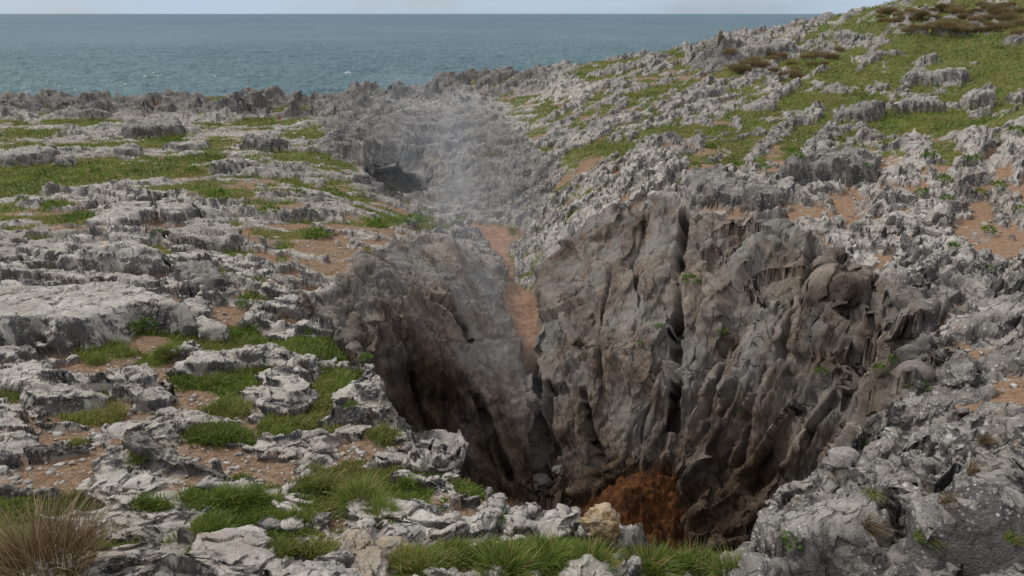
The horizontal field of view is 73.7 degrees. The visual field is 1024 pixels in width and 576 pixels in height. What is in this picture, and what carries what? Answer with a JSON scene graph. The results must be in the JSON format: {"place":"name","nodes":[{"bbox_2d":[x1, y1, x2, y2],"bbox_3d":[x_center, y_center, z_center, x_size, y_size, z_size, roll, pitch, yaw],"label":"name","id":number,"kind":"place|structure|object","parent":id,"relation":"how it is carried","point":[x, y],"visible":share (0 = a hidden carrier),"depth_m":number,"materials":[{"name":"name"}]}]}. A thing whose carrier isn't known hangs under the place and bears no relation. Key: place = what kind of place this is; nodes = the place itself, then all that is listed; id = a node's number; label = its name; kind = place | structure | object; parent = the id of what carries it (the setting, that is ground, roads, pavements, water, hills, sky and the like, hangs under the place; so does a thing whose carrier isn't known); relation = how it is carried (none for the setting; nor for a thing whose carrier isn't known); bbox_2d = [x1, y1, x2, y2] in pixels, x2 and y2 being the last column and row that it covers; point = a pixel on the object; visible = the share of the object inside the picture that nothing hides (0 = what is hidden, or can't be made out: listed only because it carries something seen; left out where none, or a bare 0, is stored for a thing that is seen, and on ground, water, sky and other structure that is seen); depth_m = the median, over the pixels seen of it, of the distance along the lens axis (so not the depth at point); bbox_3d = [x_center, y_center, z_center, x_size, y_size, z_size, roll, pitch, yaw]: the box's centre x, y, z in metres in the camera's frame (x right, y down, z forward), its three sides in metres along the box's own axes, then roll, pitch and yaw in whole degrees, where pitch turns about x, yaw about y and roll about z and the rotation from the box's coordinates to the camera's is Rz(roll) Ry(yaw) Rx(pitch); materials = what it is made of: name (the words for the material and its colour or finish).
{"place":"outdoors","nodes":[
{"label":"outdoors","id":0,"kind":"place"},
{"bbox_2d":[0,14,839,97],"bbox_3d":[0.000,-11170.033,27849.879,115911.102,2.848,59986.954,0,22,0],"label":"sea","id":1,"kind":"structure","parent":0,"point":[214,55],"depth_m":545.12,"materials":[{"name":"liquid"}]},
{"bbox_2d":[0,0,898,13],"label":"sky","id":2,"kind":"structure","parent":0,"point":[6,6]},
{"bbox_2d":[471,222,538,352],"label":"sand path","id":3,"kind":"structure","parent":0,"point":[522,308],"depth_m":19.66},
{"bbox_2d":[0,0,1023,575],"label":"rocky ground","id":4,"kind":"structure","parent":0,"point":[448,148],"depth_m":20.55,"materials":[{"name":"stone"}]},
{"bbox_2d":[0,409,43,436],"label":"boulder","id":5,"kind":"object","parent":4,"relation":"on","point":[13,421],"visible":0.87,"depth_m":7.09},
{"bbox_2d":[0,100,52,112],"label":"rock crag","id":6,"kind":"structure","parent":4,"relation":"on","point":[31,105],"depth_m":49.32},
{"bbox_2d":[0,144,60,166],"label":"rock slab","id":7,"kind":"object","parent":4,"relation":"on","point":[29,155],"visible":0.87,"depth_m":29.05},
{"bbox_2d":[0,484,69,502],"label":"rock outcrop","id":8,"kind":"object","parent":4,"relation":"on","point":[9,490],"visible":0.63,"depth_m":5.57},
{"bbox_2d":[0,241,84,268],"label":"rock ledge","id":9,"kind":"object","parent":4,"relation":"on","point":[39,253],"visible":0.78,"depth_m":14.50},
{"bbox_2d":[18,441,95,465],"bbox_3d":[-4.319,1.705,6.550,0.600,0.588,0.375,-16,27,-34],"label":"rock ledge","id":10,"kind":"object","parent":4,"relation":"on","point":[38,455],"visible":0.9,"depth_m":6.42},
{"bbox_2d":[19,371,108,416],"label":"rock outcrop","id":11,"kind":"object","parent":4,"relation":"on","point":[51,398],"visible":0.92,"depth_m":7.53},
{"bbox_2d":[54,153,78,166],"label":"rock outcrop","id":12,"kind":"object","parent":4,"relation":"on","point":[67,157],"visible":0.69,"depth_m":29.18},
{"bbox_2d":[62,100,88,107],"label":"rock crag","id":13,"kind":"structure","parent":4,"relation":"on","point":[77,103],"depth_m":50.48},
{"bbox_2d":[0,466,163,575],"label":"dry tussock","id":14,"kind":"object","parent":4,"relation":"on","point":[41,543],"visible":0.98,"depth_m":4.29,"materials":[{"name":"plant"}]},
{"bbox_2d":[80,353,111,366],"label":"grass tussock","id":15,"kind":"object","parent":4,"relation":"on","point":[92,361],"depth_m":9.22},
{"bbox_2d":[0,279,196,354],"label":"rock slab","id":16,"kind":"object","parent":4,"relation":"on","point":[65,317],"visible":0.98,"depth_m":10.22,"materials":[{"name":"stone"}]},
{"bbox_2d":[89,430,115,448],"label":"boulder","id":17,"kind":"object","parent":4,"relation":"on","point":[105,439],"visible":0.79,"depth_m":6.87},
{"bbox_2d":[55,234,170,276],"bbox_3d":[-8.203,-0.669,15.091,2.263,1.185,2.770,0,22,0],"label":"rock ledge","id":18,"kind":"object","parent":4,"relation":"on","point":[126,253],"visible":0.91,"depth_m":13.96,"materials":[{"name":"stone"}]},
{"bbox_2d":[84,196,158,228],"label":"rock outcrop","id":19,"kind":"object","parent":4,"relation":"on","point":[128,211],"visible":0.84,"depth_m":18.86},
{"bbox_2d":[87,466,170,491],"bbox_3d":[-3.279,1.840,5.922,0.663,0.558,0.414,11,24,25],"label":"rock slab","id":20,"kind":"object","parent":4,"relation":"on","point":[127,477],"visible":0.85,"depth_m":5.81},
{"bbox_2d":[115,143,143,156],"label":"boulder","id":21,"kind":"object","parent":4,"relation":"on","point":[126,148],"visible":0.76,"depth_m":31.70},
{"bbox_2d":[123,451,151,465],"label":"grass tussock","id":22,"kind":"object","parent":4,"relation":"on","point":[138,458],"depth_m":6.24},
{"bbox_2d":[121,525,161,548],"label":"boulder","id":23,"kind":"object","parent":4,"relation":"on","point":[152,535],"visible":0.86,"depth_m":4.97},
{"bbox_2d":[108,363,176,414],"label":"rock outcrop","id":24,"kind":"object","parent":4,"relation":"on","point":[149,393],"visible":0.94,"depth_m":7.99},
{"bbox_2d":[120,116,184,137],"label":"rock outcrop","id":25,"kind":"object","parent":4,"relation":"on","point":[152,127],"visible":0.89,"depth_m":37.74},
{"bbox_2d":[137,100,177,112],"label":"rock crag","id":26,"kind":"structure","parent":4,"relation":"on","point":[171,107],"depth_m":47.88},
{"bbox_2d":[147,339,189,358],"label":"grass tussock","id":27,"kind":"object","parent":4,"relation":"on","point":[163,349],"depth_m":9.44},
{"bbox_2d":[155,188,200,223],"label":"rock outcrop","id":28,"kind":"object","parent":4,"relation":"on","point":[172,205],"visible":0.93,"depth_m":19.93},
{"bbox_2d":[125,430,235,481],"bbox_3d":[-3.000,1.710,6.308,1.423,0.768,0.434,8,23,19],"label":"rock outcrop","id":29,"kind":"object","parent":4,"relation":"on","point":[166,459],"visible":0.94,"depth_m":6.23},
{"bbox_2d":[170,525,194,548],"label":"boulder","id":30,"kind":"object","parent":4,"relation":"on","point":[185,536],"visible":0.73,"depth_m":4.92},
{"bbox_2d":[166,340,203,361],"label":"boulder","id":31,"kind":"object","parent":4,"relation":"on","point":[183,354],"visible":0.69,"depth_m":9.65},
{"bbox_2d":[163,139,210,150],"bbox_3d":[-15.904,-6.931,33.901,1.907,0.808,2.200,8,23,19],"label":"rock ledge","id":32,"kind":"object","parent":4,"relation":"on","point":[192,144],"visible":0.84,"depth_m":33.33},
{"bbox_2d":[102,552,272,575],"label":"rock slab","id":33,"kind":"object","parent":4,"relation":"on","point":[138,559],"visible":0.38,"depth_m":4.40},
{"bbox_2d":[170,260,227,297],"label":"rock outcrop","id":34,"kind":"object","parent":4,"relation":"on","point":[208,274],"visible":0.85,"depth_m":13.28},
{"bbox_2d":[170,416,232,426],"bbox_3d":[-3.297,1.609,7.334,0.630,0.554,0.175,-3,22,-8],"label":"rock ledge","id":35,"kind":"object","parent":4,"relation":"on","point":[188,419],"visible":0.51,"depth_m":7.22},
{"bbox_2d":[165,218,243,253],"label":"boulder","id":36,"kind":"object","parent":4,"relation":"on","point":[208,232],"visible":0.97,"depth_m":16.53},
{"bbox_2d":[195,315,229,339],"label":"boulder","id":37,"kind":"object","parent":4,"relation":"on","point":[205,325],"visible":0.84,"depth_m":10.69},
{"bbox_2d":[182,509,245,547],"bbox_3d":[-2.222,1.774,5.035,0.482,0.150,0.458,-2,22,-4],"label":"grass tussock","id":38,"kind":"object","parent":4,"relation":"on","point":[198,530],"depth_m":5.07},
{"bbox_2d":[208,187,231,198],"bbox_3d":[-9.185,-3.006,21.439,0.734,0.352,0.768,-6,23,-16],"label":"green cushion","id":39,"kind":"object","parent":4,"relation":"on","point":[221,191],"visible":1,"depth_m":21.41,"materials":[{"name":"green plant"}]},
{"bbox_2d":[205,396,243,415],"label":"grass tussock","id":40,"kind":"object","parent":4,"relation":"on","point":[219,405],"depth_m":7.78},
{"bbox_2d":[208,153,247,173],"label":"rock outcrop","id":41,"kind":"object","parent":4,"relation":"on","point":[232,162],"visible":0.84,"depth_m":27.58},
{"bbox_2d":[212,441,253,449],"bbox_3d":[-2.754,1.718,6.814,0.410,0.444,0.100,-2,22,-6],"label":"rock slab","id":42,"kind":"object","parent":4,"relation":"on","point":[233,445],"visible":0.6,"depth_m":6.73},
{"bbox_2d":[211,97,260,117],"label":"rock crag","id":43,"kind":"structure","parent":4,"relation":"on","point":[238,107],"depth_m":46.71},
{"bbox_2d":[165,342,320,381],"bbox_3d":[-3.492,1.164,9.488,2.012,0.944,1.298,0,22,0],"label":"rock ledge","id":44,"kind":"object","parent":4,"relation":"on","point":[259,355],"visible":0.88,"depth_m":9.18,"materials":[{"name":"stone"}]},
{"bbox_2d":[240,133,291,152],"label":"rock outcrop","id":45,"kind":"object","parent":4,"relation":"on","point":[266,140],"visible":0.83,"depth_m":33.59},
{"bbox_2d":[255,516,282,532],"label":"boulder","id":46,"kind":"object","parent":4,"relation":"on","point":[271,522],"visible":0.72,"depth_m":5.08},
{"bbox_2d":[256,453,291,462],"bbox_3d":[-2.267,1.778,6.564,0.336,0.440,0.100,-1,22,-3],"label":"rock slab","id":47,"kind":"object","parent":4,"relation":"on","point":[287,457],"visible":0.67,"depth_m":6.47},
{"bbox_2d":[238,372,321,419],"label":"boulder","id":48,"kind":"object","parent":4,"relation":"on","point":[286,395],"visible":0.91,"depth_m":7.70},
{"bbox_2d":[264,96,318,118],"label":"rock crag","id":49,"kind":"structure","parent":4,"relation":"on","point":[294,109],"depth_m":45.20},
{"bbox_2d":[308,226,333,239],"bbox_3d":[-5.194,-1.496,18.372,0.775,0.300,0.704,12,25,28],"label":"green cushion","id":50,"kind":"object","parent":4,"relation":"on","point":[320,231],"visible":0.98,"depth_m":18.35,"materials":[{"name":"green plant"}]},
{"bbox_2d":[314,360,395,429],"bbox_3d":[-1.881,2.196,10.286,0.894,4.222,5.374,-2,22,-5],"label":"rock outcrop","id":51,"kind":"object","parent":4,"relation":"on","point":[368,389],"visible":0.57,"depth_m":7.35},
{"bbox_2d":[339,529,373,555],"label":"boulder","id":52,"kind":"object","parent":4,"relation":"on","point":[354,540],"visible":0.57,"depth_m":4.62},
{"bbox_2d":[318,471,395,517],"bbox_3d":[-1.200,1.577,5.245,0.620,0.199,0.624,-8,23,-18],"label":"grass tussock","id":53,"kind":"object","parent":4,"relation":"on","point":[355,491],"depth_m":5.27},
{"bbox_2d":[350,546,389,575],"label":"boulder","id":54,"kind":"object","parent":4,"relation":"on","point":[371,561],"visible":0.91,"depth_m":4.42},
{"bbox_2d":[357,455,389,470],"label":"boulder","id":55,"kind":"object","parent":4,"relation":"on","point":[378,461],"visible":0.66,"depth_m":6.17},
{"bbox_2d":[353,487,404,524],"bbox_3d":[-0.984,1.635,5.095,0.491,0.160,0.516,-16,27,-35],"label":"grass tussock","id":56,"kind":"object","parent":4,"relation":"on","point":[377,508],"depth_m":5.12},
{"bbox_2d":[369,434,395,447],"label":"grass tussock","id":57,"kind":"object","parent":4,"relation":"on","point":[382,440],"depth_m":6.78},
{"bbox_2d":[374,534,410,553],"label":"boulder","id":58,"kind":"object","parent":4,"relation":"on","point":[385,542],"visible":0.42,"depth_m":4.71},
{"bbox_2d":[402,213,422,223],"bbox_3d":[-3.146,-2.206,21.284,0.712,0.327,0.682,-17,27,-35],"label":"green cushion","id":59,"kind":"object","parent":4,"relation":"on","point":[418,218],"visible":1,"depth_m":21.23,"materials":[{"name":"green plant"}]},
{"bbox_2d":[390,469,449,490],"bbox_3d":[-0.821,1.825,5.994,0.609,0.522,0.216,3,22,8],"label":"rock slab","id":60,"kind":"object","parent":4,"relation":"on","point":[429,481],"visible":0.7,"depth_m":5.86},
{"bbox_2d":[386,540,455,575],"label":"grass tussock","id":61,"kind":"object","parent":4,"relation":"on","point":[416,572],"depth_m":4.46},
{"bbox_2d":[383,498,460,529],"bbox_3d":[-0.698,1.918,5.238,0.870,0.650,0.258,14,26,32],"label":"rock slab","id":62,"kind":"object","parent":4,"relation":"on","point":[412,510],"visible":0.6,"depth_m":5.08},
{"bbox_2d":[376,422,468,478],"bbox_3d":[-1.217,3.088,11.091,1.050,6.753,8.375,-2,22,-5],"label":"rock outcrop","id":63,"kind":"object","parent":4,"relation":"on","point":[435,451],"visible":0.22,"depth_m":6.42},
{"bbox_2d":[461,487,491,510],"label":"boulder","id":64,"kind":"object","parent":4,"relation":"on","point":[474,503],"visible":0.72,"depth_m":5.51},
{"bbox_2d":[454,533,545,575],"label":"grass tussock","id":65,"kind":"object","parent":4,"relation":"on","point":[499,560],"depth_m":4.44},
{"bbox_2d":[0,0,1023,575],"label":"grass","id":66,"kind":"structure","parent":4,"relation":"on","point":[334,478],"depth_m":9.42,"materials":[{"name":"plant"}]},
{"bbox_2d":[459,493,570,524],"bbox_3d":[0.554,3.378,9.959,1.036,6.871,8.028,3,22,7],"label":"rock slab","id":67,"kind":"object","parent":4,"relation":"on","point":[548,510],"visible":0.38,"depth_m":5.19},
{"bbox_2d":[507,523,596,575],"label":"grass tussock","id":68,"kind":"object","parent":4,"relation":"on","point":[544,536],"depth_m":4.62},
{"bbox_2d":[559,532,627,575],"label":"grass tussock","id":69,"kind":"object","parent":4,"relation":"on","point":[593,550],"depth_m":4.59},
{"bbox_2d":[579,502,621,544],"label":"boulder","id":70,"kind":"object","parent":4,"relation":"on","point":[603,518],"visible":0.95,"depth_m":4.82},
{"bbox_2d":[610,534,690,575],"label":"grass tussock","id":71,"kind":"object","parent":4,"relation":"on","point":[641,554],"depth_m":4.67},
{"bbox_2d":[653,533,718,575],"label":"grass tussock","id":72,"kind":"object","parent":4,"relation":"on","point":[701,565],"depth_m":4.68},
{"bbox_2d":[689,35,751,67],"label":"rock crag","id":73,"kind":"structure","parent":4,"relation":"on","point":[711,53],"depth_m":46.70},
{"bbox_2d":[676,163,783,212],"bbox_3d":[5.956,-2.709,19.459,2.583,1.209,4.177,0,22,0],"label":"rock outcrop","id":74,"kind":"object","parent":4,"relation":"on","point":[705,185],"visible":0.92,"depth_m":18.35,"materials":[{"name":"stone"}]},
{"bbox_2d":[701,541,773,575],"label":"grass tussock","id":75,"kind":"object","parent":4,"relation":"on","point":[725,568],"depth_m":3.86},
{"bbox_2d":[739,37,798,56],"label":"rock outcrop","id":76,"kind":"object","parent":4,"relation":"on","point":[780,44],"visible":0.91,"depth_m":46.01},
{"bbox_2d":[720,483,904,575],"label":"rock outcrop","id":77,"kind":"object","parent":4,"relation":"on","point":[835,538],"visible":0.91,"depth_m":4.13,"materials":[{"name":"stone"}]},
{"bbox_2d":[780,531,804,552],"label":"leafy plant","id":78,"kind":"object","parent":77,"relation":"on","point":[789,545],"visible":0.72,"depth_m":4.16,"materials":[{"name":"green plant"}]},
{"bbox_2d":[857,483,893,507],"bbox_3d":[2.325,1.341,4.384,0.248,0.114,0.264,19,28,39],"label":"hanging tuft","id":79,"kind":"object","parent":77,"relation":"attached to","point":[873,492],"visible":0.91,"depth_m":4.43,"materials":[{"name":"green plant"}]},
{"bbox_2d":[858,509,899,551],"bbox_3d":[2.155,1.426,4.021,0.300,0.128,0.343,11,24,24],"label":"hanging tuft","id":80,"kind":"object","parent":77,"relation":"attached to","point":[870,525],"visible":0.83,"depth_m":4.07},
{"bbox_2d":[776,146,880,186],"bbox_3d":[9.714,-3.796,21.666,3.881,1.355,3.421,0,22,0],"label":"rock outcrop","id":81,"kind":"object","parent":4,"relation":"on","point":[828,163],"visible":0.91,"depth_m":20.32,"materials":[{"name":"stone"}]},
{"bbox_2d":[832,29,864,42],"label":"rock outcrop","id":82,"kind":"object","parent":4,"relation":"on","point":[842,33],"visible":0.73,"depth_m":45.92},
{"bbox_2d":[833,99,886,122],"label":"rock outcrop","id":83,"kind":"object","parent":4,"relation":"on","point":[874,108],"visible":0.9,"depth_m":29.88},
{"bbox_2d":[878,164,906,177],"bbox_3d":[11.674,-3.401,20.959,0.782,0.804,1.069,18,28,38],"label":"rock slab","id":84,"kind":"object","parent":4,"relation":"on","point":[896,170],"visible":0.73,"depth_m":20.63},
{"bbox_2d":[879,225,906,246],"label":"boulder","id":85,"kind":"object","parent":4,"relation":"on","point":[894,238],"visible":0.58,"depth_m":15.04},
{"bbox_2d":[888,435,938,459],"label":"boulder","id":86,"kind":"object","parent":4,"relation":"on","point":[923,446],"visible":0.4,"depth_m":6.02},
{"bbox_2d":[881,202,955,228],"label":"rock outcrop","id":87,"kind":"object","parent":4,"relation":"on","point":[927,218],"visible":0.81,"depth_m":16.10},
{"bbox_2d":[865,368,972,425],"bbox_3d":[4.834,1.933,8.697,0.690,2.620,3.156,8,23,19],"label":"rock outcrop","id":88,"kind":"object","parent":4,"relation":"on","point":[922,408],"visible":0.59,"depth_m":8.12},
{"bbox_2d":[894,93,945,113],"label":"rock outcrop","id":89,"kind":"object","parent":4,"relation":"on","point":[918,101],"visible":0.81,"depth_m":30.89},
{"bbox_2d":[904,67,971,86],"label":"rock outcrop","id":90,"kind":"object","parent":4,"relation":"on","point":[938,74],"visible":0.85,"depth_m":35.97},
{"bbox_2d":[881,452,1023,575],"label":"rock outcrop","id":91,"kind":"object","parent":4,"relation":"on","point":[992,502],"visible":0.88,"depth_m":3.65,"materials":[{"name":"stone"}]},
{"bbox_2d":[911,524,952,552],"bbox_3d":[2.271,1.357,3.660,0.248,0.114,0.264,7,23,18],"label":"hanging tuft","id":92,"kind":"object","parent":91,"relation":"attached to","point":[918,535],"visible":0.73,"depth_m":3.71,"materials":[{"name":"green plant"}]},
{"bbox_2d":[937,489,971,516],"bbox_3d":[2.422,1.159,3.621,0.263,0.107,0.259,9,24,22],"label":"hanging tuft","id":93,"kind":"object","parent":91,"relation":"attached to","point":[947,502],"visible":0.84,"depth_m":3.69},
{"bbox_2d":[964,453,1013,478],"bbox_3d":[2.738,1.051,3.881,0.300,0.128,0.343,-3,22,-7],"label":"hanging tuft","id":94,"kind":"object","parent":91,"relation":"attached to","point":[974,468],"visible":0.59,"depth_m":3.94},
{"bbox_2d":[1003,526,1023,545],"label":"hanging tuft","id":95,"kind":"object","parent":91,"relation":"attached to","point":[1006,538],"visible":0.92,"depth_m":3.40,"materials":[{"name":"green plant"}]},
{"bbox_2d":[934,346,978,380],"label":"rock outcrop","id":96,"kind":"object","parent":4,"relation":"on","point":[959,362],"visible":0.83,"depth_m":8.48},
{"bbox_2d":[906,234,1008,274],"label":"rock outcrop","id":97,"kind":"object","parent":4,"relation":"on","point":[966,258],"visible":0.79,"depth_m":12.54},
{"bbox_2d":[956,88,996,108],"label":"rock outcrop","id":98,"kind":"object","parent":4,"relation":"on","point":[982,96],"visible":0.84,"depth_m":30.86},
{"bbox_2d":[939,278,1023,346],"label":"rock outcrop","id":99,"kind":"object","parent":4,"relation":"on","point":[998,317],"visible":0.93,"depth_m":9.45,"materials":[{"name":"stone"}]},
{"bbox_2d":[975,432,999,445],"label":"hanging tuft","id":100,"kind":"object","parent":4,"relation":"on","point":[989,438],"visible":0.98,"depth_m":4.84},
{"bbox_2d":[958,401,1023,420],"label":"rock outcrop","id":101,"kind":"object","parent":4,"relation":"on","point":[1011,410],"visible":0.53,"depth_m":6.53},
{"bbox_2d":[976,338,1023,376],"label":"rock outcrop","id":102,"kind":"object","parent":4,"relation":"on","point":[1006,359],"visible":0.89,"depth_m":8.02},
{"bbox_2d":[991,12,1015,20],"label":"heath shrub","id":103,"kind":"object","parent":4,"relation":"on","point":[1001,17],"visible":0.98,"depth_m":42.41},
{"bbox_2d":[1004,90,1023,103],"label":"boulder","id":104,"kind":"object","parent":4,"relation":"on","point":[1019,95],"visible":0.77,"depth_m":31.09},
{"bbox_2d":[292,192,945,556],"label":"chasm walls","id":105,"kind":"structure","parent":0,"point":[425,319],"depth_m":14.85,"materials":[{"name":"stone"}]},
{"bbox_2d":[524,390,539,415],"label":"boulder","id":106,"kind":"object","parent":105,"relation":"in","point":[532,400],"visible":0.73,"depth_m":15.73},
{"bbox_2d":[528,432,539,446],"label":"boulder","id":107,"kind":"object","parent":105,"relation":"in","point":[533,439],"visible":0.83,"depth_m":16.27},
{"bbox_2d":[532,472,550,491],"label":"boulder","id":108,"kind":"object","parent":105,"relation":"on","point":[541,481],"visible":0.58,"depth_m":15.63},
{"bbox_2d":[580,455,692,552],"bbox_3d":[2.321,4.453,13.223,2.528,1.639,1.963,0,22,0],"label":"sand heap","id":109,"kind":"object","parent":105,"relation":"on","point":[648,498],"visible":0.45,"depth_m":13.24,"materials":[{"name":"soil"}]},
{"bbox_2d":[712,216,788,263],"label":"rock outcrop","id":110,"kind":"object","parent":105,"relation":"on","point":[729,238],"visible":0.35,"depth_m":16.76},
{"bbox_2d":[747,265,812,302],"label":"rock outcrop","id":111,"kind":"object","parent":105,"relation":"on","point":[774,283],"visible":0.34,"depth_m":14.44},
{"bbox_2d":[791,215,841,235],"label":"boulder","id":112,"kind":"object","parent":105,"relation":"on","point":[822,225],"visible":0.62,"depth_m":16.24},
{"bbox_2d":[838,253,856,266],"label":"rock outcrop","id":113,"kind":"object","parent":105,"relation":"on","point":[847,260],"visible":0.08,"depth_m":13.69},
{"bbox_2d":[819,311,942,411],"bbox_3d":[5.807,1.347,10.551,0.726,2.177,2.507,-3,22,-8],"label":"rock outcrop","id":114,"kind":"object","parent":105,"relation":"on","point":[901,330],"visible":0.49,"depth_m":10.52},
{"bbox_2d":[863,393,903,445],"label":"boulder","id":115,"kind":"object","parent":105,"relation":"on","point":[877,423],"visible":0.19,"depth_m":7.53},
{"bbox_2d":[845,262,929,353],"bbox_3d":[6.431,0.260,12.012,1.552,1.502,1.878,0,22,0],"label":"boulder","id":116,"kind":"object","parent":105,"relation":"on","point":[874,295],"visible":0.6,"depth_m":11.97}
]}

